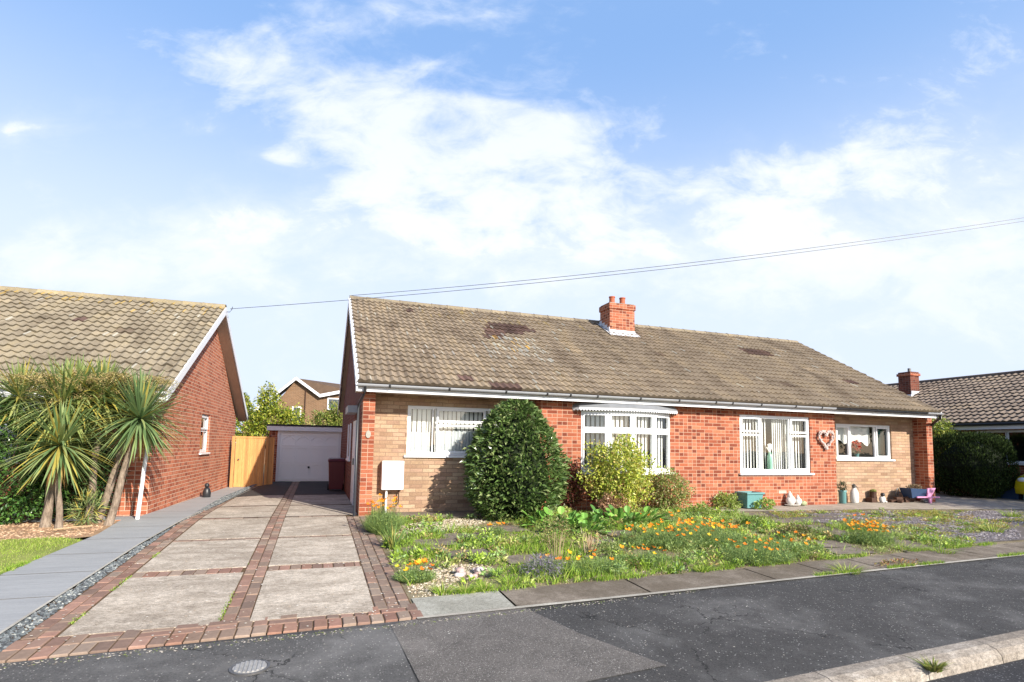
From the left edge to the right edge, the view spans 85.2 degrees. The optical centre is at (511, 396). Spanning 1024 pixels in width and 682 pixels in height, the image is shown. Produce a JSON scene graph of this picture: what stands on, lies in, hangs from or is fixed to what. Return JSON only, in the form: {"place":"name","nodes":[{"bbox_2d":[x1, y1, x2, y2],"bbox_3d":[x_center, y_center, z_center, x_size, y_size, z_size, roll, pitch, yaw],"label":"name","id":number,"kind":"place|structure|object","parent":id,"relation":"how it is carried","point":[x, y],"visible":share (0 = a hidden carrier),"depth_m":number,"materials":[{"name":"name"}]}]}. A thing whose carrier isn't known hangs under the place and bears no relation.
{"place":"outdoors","nodes":[
{"label":"outdoors","id":0,"kind":"place"},
{"bbox_2d":[0,535,81,574],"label":"lawn","id":1,"kind":"structure","parent":0,"point":[47,550],"depth_m":6.66,"materials":[{"name":"green plant"}]},
{"bbox_2d":[0,517,117,539],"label":"flower bed","id":2,"kind":"object","parent":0,"point":[101,529],"visible":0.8,"depth_m":7.82,"materials":[{"name":"brown soil"}]},
{"bbox_2d":[0,394,89,525],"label":"dark hedge","id":3,"kind":"object","parent":2,"relation":"on","point":[25,503],"visible":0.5,"depth_m":8.29,"materials":[{"name":"green plant"}]},
{"bbox_2d":[0,395,123,528],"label":"cordyline","id":4,"kind":"object","parent":2,"relation":"on","point":[58,459],"visible":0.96,"depth_m":7.96,"materials":[{"name":"green plant"}]},
{"bbox_2d":[0,350,133,527],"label":"cordyline","id":5,"kind":"object","parent":2,"relation":"on","point":[20,388],"visible":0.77,"depth_m":8.24,"materials":[{"name":"green plant"}]},
{"bbox_2d":[63,484,109,525],"bbox_3d":[-6.377,1.601,8.405,0.590,0.646,0.636,-1,-6,26],"label":"spiky sucker","id":6,"kind":"object","parent":2,"relation":"on","point":[87,500],"visible":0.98,"depth_m":8.35,"materials":[{"name":"green plant"}]},
{"bbox_2d":[40,354,157,522],"bbox_3d":[-6.480,0.634,8.757,1.556,2.705,1.570,3,-5,-19],"label":"cordyline","id":7,"kind":"object","parent":2,"relation":"on","point":[96,415],"visible":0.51,"depth_m":8.61,"materials":[{"name":"green plant"}]},
{"bbox_2d":[74,371,196,525],"bbox_3d":[-5.764,0.782,8.629,1.660,2.453,1.664,3,-5,-19],"label":"cordyline","id":8,"kind":"object","parent":2,"relation":"on","point":[137,429],"visible":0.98,"depth_m":8.46,"materials":[{"name":"green plant"}]},
{"bbox_2d":[89,365,185,522],"bbox_3d":[-6.081,0.730,8.953,1.406,2.590,1.477,3,-5,-19],"label":"cordyline","id":9,"kind":"object","parent":2,"relation":"on","point":[110,485],"visible":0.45,"depth_m":8.74,"materials":[{"name":"green plant"}]},
{"bbox_2d":[26,424,130,519],"bbox_3d":[-6.977,1.112,8.964,1.469,1.747,0.664,3,-5,-19],"label":"dark hedge","id":10,"kind":"object","parent":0,"point":[102,483],"visible":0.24,"depth_m":8.93,"materials":[{"name":"green plant"}]},
{"bbox_2d":[0,490,248,633],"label":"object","id":11,"kind":"structure","parent":0,"point":[19,620],"depth_m":5.42,"materials":[{"name":"grey concrete"}]},
{"bbox_2d":[0,484,256,651],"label":"slate strip","id":12,"kind":"object","parent":0,"point":[74,593],"visible":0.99,"depth_m":5.03,"materials":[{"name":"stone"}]},
{"bbox_2d":[0,485,256,631],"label":"path","id":13,"kind":"structure","parent":0,"point":[68,563],"depth_m":6.27,"materials":[{"name":"grey concrete"}]},
{"bbox_2d":[229,436,274,486],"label":"wooden gate","id":14,"kind":"structure","parent":13,"relation":"on","point":[241,464],"depth_m":16.63,"materials":[{"name":"yellow wood"}]},
{"bbox_2d":[58,572,242,636],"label":"concrete slab","id":15,"kind":"structure","parent":0,"point":[127,597],"depth_m":4.84,"materials":[{"name":"concrete"}]},
{"bbox_2d":[136,539,259,572],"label":"concrete slab","id":16,"kind":"structure","parent":0,"point":[199,555],"depth_m":6.60,"materials":[{"name":"concrete"}]},
{"bbox_2d":[0,625,415,681],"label":"pavement","id":17,"kind":"structure","parent":0,"point":[367,656],"depth_m":3.74,"materials":[{"name":"grey asphalt"}]},
{"bbox_2d":[229,659,269,675],"bbox_3d":[-1.731,1.786,3.676,0.250,0.019,0.250,3,-5,-19],"label":"manhole cover","id":18,"kind":"object","parent":17,"relation":"on","point":[250,667],"visible":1,"depth_m":3.65,"materials":[{"name":"metal"}]},
{"bbox_2d":[0,591,694,669],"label":"debris","id":19,"kind":"object","parent":17,"relation":"on","point":[287,637],"visible":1,"depth_m":4.14,"materials":[{"name":"stone"}]},
{"bbox_2d":[8,482,411,659],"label":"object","id":20,"kind":"structure","parent":0,"point":[243,571],"depth_m":5.72,"materials":[{"name":"brick"}]},
{"bbox_2d":[0,482,422,662],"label":"brick paving","id":21,"kind":"structure","parent":0,"point":[54,625],"depth_m":4.79,"materials":[{"name":"brown brick"}]},
{"bbox_2d":[27,519,403,648],"bbox_3d":[-2.991,1.914,6.732,2.794,0.178,5.383,3,-5,-19],"label":"debris","id":22,"kind":"object","parent":21,"relation":"on","point":[240,585],"visible":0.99,"depth_m":5.23,"materials":[{"name":"stone"}]},
{"bbox_2d":[176,518,269,539],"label":"driveway","id":23,"kind":"structure","parent":0,"point":[206,529],"depth_m":8.27,"materials":[{"name":"concrete"}]},
{"bbox_2d":[203,506,276,517],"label":"driveway","id":24,"kind":"structure","parent":0,"point":[250,511],"depth_m":10.03,"materials":[{"name":"concrete"}]},
{"bbox_2d":[220,495,283,506],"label":"driveway","id":25,"kind":"structure","parent":0,"point":[258,500],"depth_m":11.94,"materials":[{"name":"concrete"}]},
{"bbox_2d":[237,481,291,496],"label":"driveway","id":26,"kind":"structure","parent":0,"point":[277,487],"depth_m":14.94,"materials":[{"name":"beige concrete"}]},
{"bbox_2d":[241,377,342,463],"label":"house","id":27,"kind":"structure","parent":0,"point":[311,395],"depth_m":38.90,"materials":[{"name":"brown brick"}]},
{"bbox_2d":[250,566,373,621],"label":"concrete slab","id":28,"kind":"structure","parent":0,"point":[349,589],"depth_m":5.27,"materials":[{"name":"concrete"}]},
{"bbox_2d":[269,536,359,565],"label":"concrete slab","id":29,"kind":"structure","parent":0,"point":[317,550],"depth_m":7.02,"materials":[{"name":"concrete"}]},
{"bbox_2d":[279,516,350,536],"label":"driveway","id":30,"kind":"structure","parent":0,"point":[312,526],"depth_m":8.68,"materials":[{"name":"concrete"}]},
{"bbox_2d":[295,481,344,494],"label":"driveway","id":31,"kind":"structure","parent":0,"point":[311,487],"depth_m":15.21,"materials":[{"name":"beige concrete"}]},
{"bbox_2d":[327,458,345,489],"bbox_3d":[-4.762,2.104,15.078,0.453,0.880,0.551,3,-5,-19],"label":"wheelie bin","id":32,"kind":"object","parent":31,"relation":"on","point":[336,470],"visible":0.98,"depth_m":14.87,"materials":[{"name":"red plastic"}]},
{"bbox_2d":[290,495,350,504],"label":"driveway","id":33,"kind":"structure","parent":0,"point":[316,499],"depth_m":12.43,"materials":[{"name":"concrete"}]},
{"bbox_2d":[286,505,357,515],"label":"driveway","id":34,"kind":"structure","parent":0,"point":[313,510],"depth_m":10.49,"materials":[{"name":"concrete"}]},
{"bbox_2d":[393,510,485,519],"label":"path","id":35,"kind":"structure","parent":0,"point":[459,514],"depth_m":10.36,"materials":[{"name":"concrete"}]},
{"bbox_2d":[411,591,513,615],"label":"pavement","id":36,"kind":"structure","parent":0,"point":[435,605],"depth_m":5.13,"materials":[{"name":"grey concrete"}]},
{"bbox_2d":[0,555,1023,681],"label":"pavement","id":37,"kind":"structure","parent":0,"point":[829,625],"depth_m":4.93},
{"bbox_2d":[417,554,1022,618],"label":"kerb","id":38,"kind":"structure","parent":37,"relation":"on","point":[466,612],"depth_m":5.63,"materials":[{"name":"grey concrete"}]},
{"bbox_2d":[813,550,1023,575],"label":"edge grass","id":39,"kind":"structure","parent":38,"relation":"on","point":[889,566],"depth_m":7.07,"materials":[{"name":"green plant"}]},
{"bbox_2d":[0,0,1023,431],"label":"sky","id":40,"kind":"structure","parent":0,"point":[241,154],"materials":[{"name":"blue"}]},
{"bbox_2d":[7,443,1022,638],"bbox_3d":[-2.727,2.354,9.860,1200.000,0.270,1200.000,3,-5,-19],"label":"ground","id":41,"kind":"structure","parent":0,"point":[84,538],"depth_m":6.53,"materials":[{"name":"grey gravel"}]},
{"bbox_2d":[0,286,248,522],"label":"bungalow","id":42,"kind":"object","parent":41,"relation":"on","point":[189,345],"visible":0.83,"depth_m":11.64,"materials":[{"name":"red brick"}]},
{"bbox_2d":[199,414,209,454],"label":"window","id":43,"kind":"structure","parent":42,"relation":"in","point":[204,425],"depth_m":13.85,"materials":[{"name":"white plastic"}]},
{"bbox_2d":[232,221,1022,308],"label":"telephone wire","id":44,"kind":"object","parent":42,"relation":"attached to","point":[626,273],"visible":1,"depth_m":13.82,"materials":[{"name":"black plastic"}]},
{"bbox_2d":[235,381,306,462],"bbox_3d":[-10.412,1.279,23.219,3.608,3.977,1.740,3,-5,-19],"label":"tree","id":45,"kind":"object","parent":41,"relation":"on","point":[262,419],"visible":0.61,"depth_m":23.09,"materials":[{"name":"green plant"}]},
{"bbox_2d":[267,424,341,481],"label":"garage","id":46,"kind":"structure","parent":41,"relation":"on","point":[304,452],"depth_m":18.35,"materials":[{"name":"white brick"}]},
{"bbox_2d":[278,433,338,481],"bbox_3d":[-6.704,2.008,18.390,1.820,1.590,0.079,3,-5,-19],"label":"garage door","id":47,"kind":"structure","parent":46,"relation":"in","point":[302,456],"depth_m":18.38,"materials":[{"name":"white metal"}]},
{"bbox_2d":[303,400,342,431],"bbox_3d":[-7.483,1.690,23.157,2.346,3.250,1.598,3,-5,-19],"label":"tree","id":48,"kind":"object","parent":41,"relation":"on","point":[330,417],"visible":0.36,"depth_m":22.89,"materials":[{"name":"green plant"}]},
{"bbox_2d":[337,295,943,515],"bbox_3d":[2.857,0.047,16.480,15.072,5.787,9.166,3,-5,-19],"label":"bungalow","id":49,"kind":"object","parent":41,"relation":"on","point":[425,388],"visible":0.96,"depth_m":12.75,"materials":[{"name":"red brick"}]},
{"bbox_2d":[350,420,356,504],"bbox_3d":[-3.307,1.356,11.573,0.058,1.700,0.850,3,-5,-19],"label":"side door","id":50,"kind":"structure","parent":49,"relation":"in","point":[354,423],"depth_m":11.43,"materials":[{"name":"white plastic"}]},
{"bbox_2d":[404,405,502,457],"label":"window","id":51,"kind":"structure","parent":49,"relation":"in","point":[432,431],"depth_m":10.98,"materials":[{"name":"white plastic"}]},
{"bbox_2d":[572,403,677,474],"bbox_3d":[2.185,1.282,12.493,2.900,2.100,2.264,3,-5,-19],"label":"bow window","id":52,"kind":"structure","parent":49,"relation":"in","point":[652,429],"depth_m":11.66,"materials":[{"name":"white plastic"}]},
{"bbox_2d":[349,217,1023,295],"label":"telephone wire","id":53,"kind":"object","parent":49,"relation":"attached to","point":[690,262],"visible":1,"depth_m":14.05,"materials":[{"name":"black plastic"}]},
{"bbox_2d":[739,415,814,474],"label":"window","id":54,"kind":"structure","parent":49,"relation":"in","point":[788,437],"depth_m":13.41,"materials":[{"name":"white plastic"}]},
{"bbox_2d":[836,424,894,460],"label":"window","id":55,"kind":"structure","parent":49,"relation":"in","point":[874,439],"depth_m":14.78,"materials":[{"name":"white plastic"}]},
{"bbox_2d":[766,630,1023,681],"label":"kerb","id":56,"kind":"structure","parent":41,"relation":"on","point":[975,654],"depth_m":4.13,"materials":[{"name":"concrete"}]},
{"bbox_2d":[908,654,954,672],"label":"kerb weed","id":57,"kind":"object","parent":56,"relation":"on","point":[932,667],"visible":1,"depth_m":3.99,"materials":[{"name":"green plant"}]},
{"bbox_2d":[887,368,1023,494],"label":"bungalow","id":58,"kind":"object","parent":41,"relation":"on","point":[992,403],"visible":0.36,"depth_m":19.08,"materials":[{"name":"red brick"}]},
{"bbox_2d":[975,430,1023,464],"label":"window","id":59,"kind":"structure","parent":58,"relation":"in","point":[1017,436],"depth_m":18.03,"materials":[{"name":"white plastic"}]},
{"bbox_2d":[391,608,664,681],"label":"pavement","id":60,"kind":"structure","parent":0,"point":[530,646],"depth_m":4.07,"materials":[{"name":"grey asphalt"}]},
{"bbox_2d":[500,579,648,605],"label":"pavement","id":61,"kind":"structure","parent":0,"point":[556,593],"depth_m":5.57,"materials":[{"name":"concrete"}]},
{"bbox_2d":[367,505,1023,602],"bbox_3d":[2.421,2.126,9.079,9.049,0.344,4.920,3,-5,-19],"label":"grass","id":62,"kind":"structure","parent":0,"point":[535,546],"depth_m":7.45,"materials":[{"name":"green plant"}]},
{"bbox_2d":[352,493,409,534],"bbox_3d":[-1.978,1.787,8.512,1.006,0.560,1.227,3,-5,-19],"label":"poppy plant","id":63,"kind":"object","parent":62,"relation":"on","point":[379,519],"visible":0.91,"depth_m":8.35,"materials":[{"name":"green plant"}]},
{"bbox_2d":[375,523,415,549],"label":"iris clump","id":64,"kind":"object","parent":62,"relation":"on","point":[393,540],"visible":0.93,"depth_m":7.38,"materials":[{"name":"green plant"}]},
{"bbox_2d":[390,558,438,583],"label":"poppy plant","id":65,"kind":"object","parent":62,"relation":"on","point":[424,578],"visible":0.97,"depth_m":5.85,"materials":[{"name":"green plant"}]},
{"bbox_2d":[459,398,573,520],"bbox_3d":[0.062,1.131,10.283,2.110,2.247,2.002,3,-5,-19],"label":"laurel bush","id":66,"kind":"object","parent":62,"relation":"on","point":[514,479],"visible":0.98,"depth_m":9.79,"materials":[{"name":"green plant"}]},
{"bbox_2d":[518,552,565,578],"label":"lavender","id":67,"kind":"object","parent":62,"relation":"on","point":[542,558],"visible":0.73,"depth_m":6.16,"materials":[{"name":"grey plant"}]},
{"bbox_2d":[540,506,571,548],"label":"plant","id":68,"kind":"object","parent":62,"relation":"on","point":[558,527],"visible":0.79,"depth_m":7.66,"materials":[{"name":"green plant"}]},
{"bbox_2d":[519,506,594,530],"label":"broad leaved plant","id":69,"kind":"object","parent":62,"relation":"on","point":[561,510],"visible":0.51,"depth_m":9.24,"materials":[{"name":"green plant"}]},
{"bbox_2d":[553,461,583,510],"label":"red leaf shrub","id":70,"kind":"object","parent":62,"relation":"on","point":[568,502],"visible":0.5,"depth_m":11.05,"materials":[{"name":"red plant"}]},
{"bbox_2d":[555,513,611,536],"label":"broad leaved plant","id":71,"kind":"object","parent":62,"relation":"on","point":[582,523],"visible":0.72,"depth_m":8.68,"materials":[{"name":"green plant"}]},
{"bbox_2d":[550,549,626,574],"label":"poppy plant","id":72,"kind":"object","parent":62,"relation":"on","point":[595,564],"visible":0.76,"depth_m":6.39,"materials":[{"name":"green plant"}]},
{"bbox_2d":[585,537,624,557],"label":"plant","id":73,"kind":"object","parent":62,"relation":"on","point":[609,545],"visible":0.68,"depth_m":7.24,"materials":[{"name":"green plant"}]},
{"bbox_2d":[596,491,630,516],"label":"red stem shrub","id":74,"kind":"object","parent":62,"relation":"on","point":[608,499],"visible":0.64,"depth_m":10.33,"materials":[{"name":"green plant"}]},
{"bbox_2d":[574,433,665,511],"bbox_3d":[2.106,1.510,10.844,1.657,1.648,1.392,-1,-5,22],"label":"variegated shrub","id":75,"kind":"object","parent":62,"relation":"on","point":[630,480],"visible":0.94,"depth_m":10.65,"materials":[{"name":"green plant"}]},
{"bbox_2d":[397,518,843,597],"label":"gravel","id":76,"kind":"structure","parent":62,"relation":"on","point":[450,576],"depth_m":6.29,"materials":[{"name":"beige gravel"}]},
{"bbox_2d":[581,504,671,527],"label":"broad leaved plant","id":77,"kind":"object","parent":62,"relation":"on","point":[621,513],"visible":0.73,"depth_m":9.62,"materials":[{"name":"green plant"}]},
{"bbox_2d":[608,544,675,567],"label":"poppy plant","id":78,"kind":"object","parent":62,"relation":"on","point":[659,558],"visible":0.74,"depth_m":6.84,"materials":[{"name":"green plant"}]},
{"bbox_2d":[618,518,698,548],"bbox_3d":[2.103,1.995,8.109,1.408,0.341,1.409,3,-5,-19],"label":"poppy plant","id":79,"kind":"object","parent":62,"relation":"on","point":[632,539],"visible":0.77,"depth_m":7.97,"materials":[{"name":"green plant"}]},
{"bbox_2d":[380,512,941,596],"bbox_3d":[2.411,2.217,9.116,8.897,0.171,5.020,3,-5,-19],"label":"gravel scatter","id":80,"kind":"object","parent":62,"relation":"on","point":[564,553],"visible":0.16,"depth_m":7.41,"materials":[{"name":"gravel"}]},
{"bbox_2d":[643,466,695,509],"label":"straggly shrub","id":81,"kind":"object","parent":62,"relation":"on","point":[672,499],"visible":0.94,"depth_m":11.46,"materials":[{"name":"green plant"}]},
{"bbox_2d":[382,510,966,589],"bbox_3d":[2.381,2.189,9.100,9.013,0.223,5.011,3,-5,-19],"label":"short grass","id":82,"kind":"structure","parent":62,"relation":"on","point":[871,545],"depth_m":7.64,"materials":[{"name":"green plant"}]},
{"bbox_2d":[639,522,709,550],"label":"poppy plant","id":83,"kind":"object","parent":62,"relation":"on","point":[681,540],"visible":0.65,"depth_m":7.83,"materials":[{"name":"green plant"}]},
{"bbox_2d":[382,504,975,586],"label":"weeds","id":84,"kind":"object","parent":62,"relation":"on","point":[497,572],"visible":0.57,"depth_m":7.94,"materials":[{"name":"green plant"}]},
{"bbox_2d":[671,517,764,548],"bbox_3d":[3.004,2.007,8.248,1.659,0.361,1.563,3,-5,-19],"label":"poppy plant","id":85,"kind":"object","parent":62,"relation":"on","point":[729,535],"visible":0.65,"depth_m":8.12,"materials":[{"name":"green plant"}]},
{"bbox_2d":[451,540,996,594],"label":"edge grass","id":86,"kind":"structure","parent":62,"relation":"on","point":[840,556],"depth_m":6.60,"materials":[{"name":"green plant"}]},
{"bbox_2d":[483,503,967,576],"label":"feathery weeds","id":87,"kind":"object","parent":62,"relation":"on","point":[722,516],"visible":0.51,"depth_m":8.84,"materials":[{"name":"green plant"}]},
{"bbox_2d":[704,534,802,564],"bbox_3d":[3.176,1.998,7.352,1.502,0.300,1.266,3,-5,-19],"label":"poppy plant","id":88,"kind":"object","parent":62,"relation":"on","point":[753,552],"visible":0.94,"depth_m":7.20,"materials":[{"name":"green plant"}]},
{"bbox_2d":[756,531,830,556],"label":"poppy plant","id":89,"kind":"object","parent":62,"relation":"on","point":[792,546],"visible":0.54,"depth_m":7.76,"materials":[{"name":"green plant"}]},
{"bbox_2d":[778,522,818,538],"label":"plant","id":90,"kind":"object","parent":62,"relation":"on","point":[803,529],"visible":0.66,"depth_m":9.00,"materials":[{"name":"green plant"}]},
{"bbox_2d":[842,518,901,545],"bbox_3d":[5.574,2.104,8.675,0.894,0.360,1.005,3,-5,-19],"label":"marigold mound","id":91,"kind":"object","parent":62,"relation":"on","point":[878,537],"visible":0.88,"depth_m":8.61,"materials":[{"name":"green plant"}]},
{"bbox_2d":[765,510,1023,542],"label":"slate bed","id":92,"kind":"object","parent":62,"relation":"on","point":[827,516],"visible":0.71,"depth_m":11.10,"materials":[{"name":"grey gravel"}]},
{"bbox_2d":[769,507,1022,538],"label":"bed weeds","id":93,"kind":"object","parent":92,"relation":"on","point":[915,513],"visible":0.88,"depth_m":11.21,"materials":[{"name":"green plant"}]},
{"bbox_2d":[771,509,1023,540],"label":"moss","id":94,"kind":"object","parent":92,"relation":"on","point":[940,514],"visible":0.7,"depth_m":11.27,"materials":[{"name":"green plant"}]},
{"bbox_2d":[627,568,774,591],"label":"pavement","id":95,"kind":"structure","parent":0,"point":[687,580],"depth_m":6.18,"materials":[{"name":"concrete"}]},
{"bbox_2d":[745,563,830,578],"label":"pavement","id":96,"kind":"structure","parent":0,"point":[784,571],"depth_m":6.70,"materials":[{"name":"concrete"}]},
{"bbox_2d":[799,558,880,572],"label":"pavement","id":97,"kind":"structure","parent":0,"point":[819,565],"depth_m":7.08,"materials":[{"name":"concrete"}]},
{"bbox_2d":[685,491,1023,510],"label":"path","id":98,"kind":"structure","parent":0,"point":[944,501],"depth_m":13.85,"materials":[{"name":"concrete"}]},
{"bbox_2d":[711,491,742,509],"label":"plant","id":99,"kind":"object","parent":98,"relation":"on","point":[728,500],"visible":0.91,"depth_m":12.20,"materials":[{"name":"green plant"}]},
{"bbox_2d":[735,491,764,507],"bbox_3d":[5.308,2.301,12.424,0.490,0.345,0.390,3,-5,-19],"label":"trough planter","id":100,"kind":"object","parent":98,"relation":"on","point":[747,498],"visible":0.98,"depth_m":12.29,"materials":[{"name":"teal ceramic"}]},
{"bbox_2d":[899,484,939,502],"bbox_3d":[10.591,2.508,14.492,0.877,0.499,0.380,2,-5,-11],"label":"wheelbarrow planter","id":101,"kind":"object","parent":98,"relation":"on","point":[909,492],"visible":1,"depth_m":14.35,"materials":[{"name":"blue plastic"}]},
{"bbox_2d":[932,415,958,492],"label":"leafy shrub","id":102,"kind":"object","parent":98,"relation":"on","point":[944,427],"visible":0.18,"depth_m":17.85,"materials":[{"name":"green plant"}]},
{"bbox_2d":[932,429,1019,498],"bbox_3d":[13.819,2.023,16.720,2.098,2.070,2.133,3,-5,-19],"label":"conifer hedge","id":103,"kind":"object","parent":98,"relation":"on","point":[969,464],"visible":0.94,"depth_m":16.15,"materials":[{"name":"green plant"}]},
{"bbox_2d":[848,554,919,567],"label":"pavement","id":104,"kind":"structure","parent":0,"point":[870,560],"depth_m":7.44,"materials":[{"name":"concrete"}]},
{"bbox_2d":[890,549,989,562],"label":"pavement","id":105,"kind":"structure","parent":0,"point":[931,557],"depth_m":7.78,"materials":[{"name":"concrete"}]},
{"bbox_2d":[926,659,1023,681],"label":"road","id":106,"kind":"structure","parent":0,"point":[1012,671],"depth_m":4.10,"materials":[{"name":"grey asphalt"}]},
{"bbox_2d":[954,544,1023,556],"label":"pavement","id":107,"kind":"structure","parent":0,"point":[993,550],"depth_m":8.36,"materials":[{"name":"concrete"}]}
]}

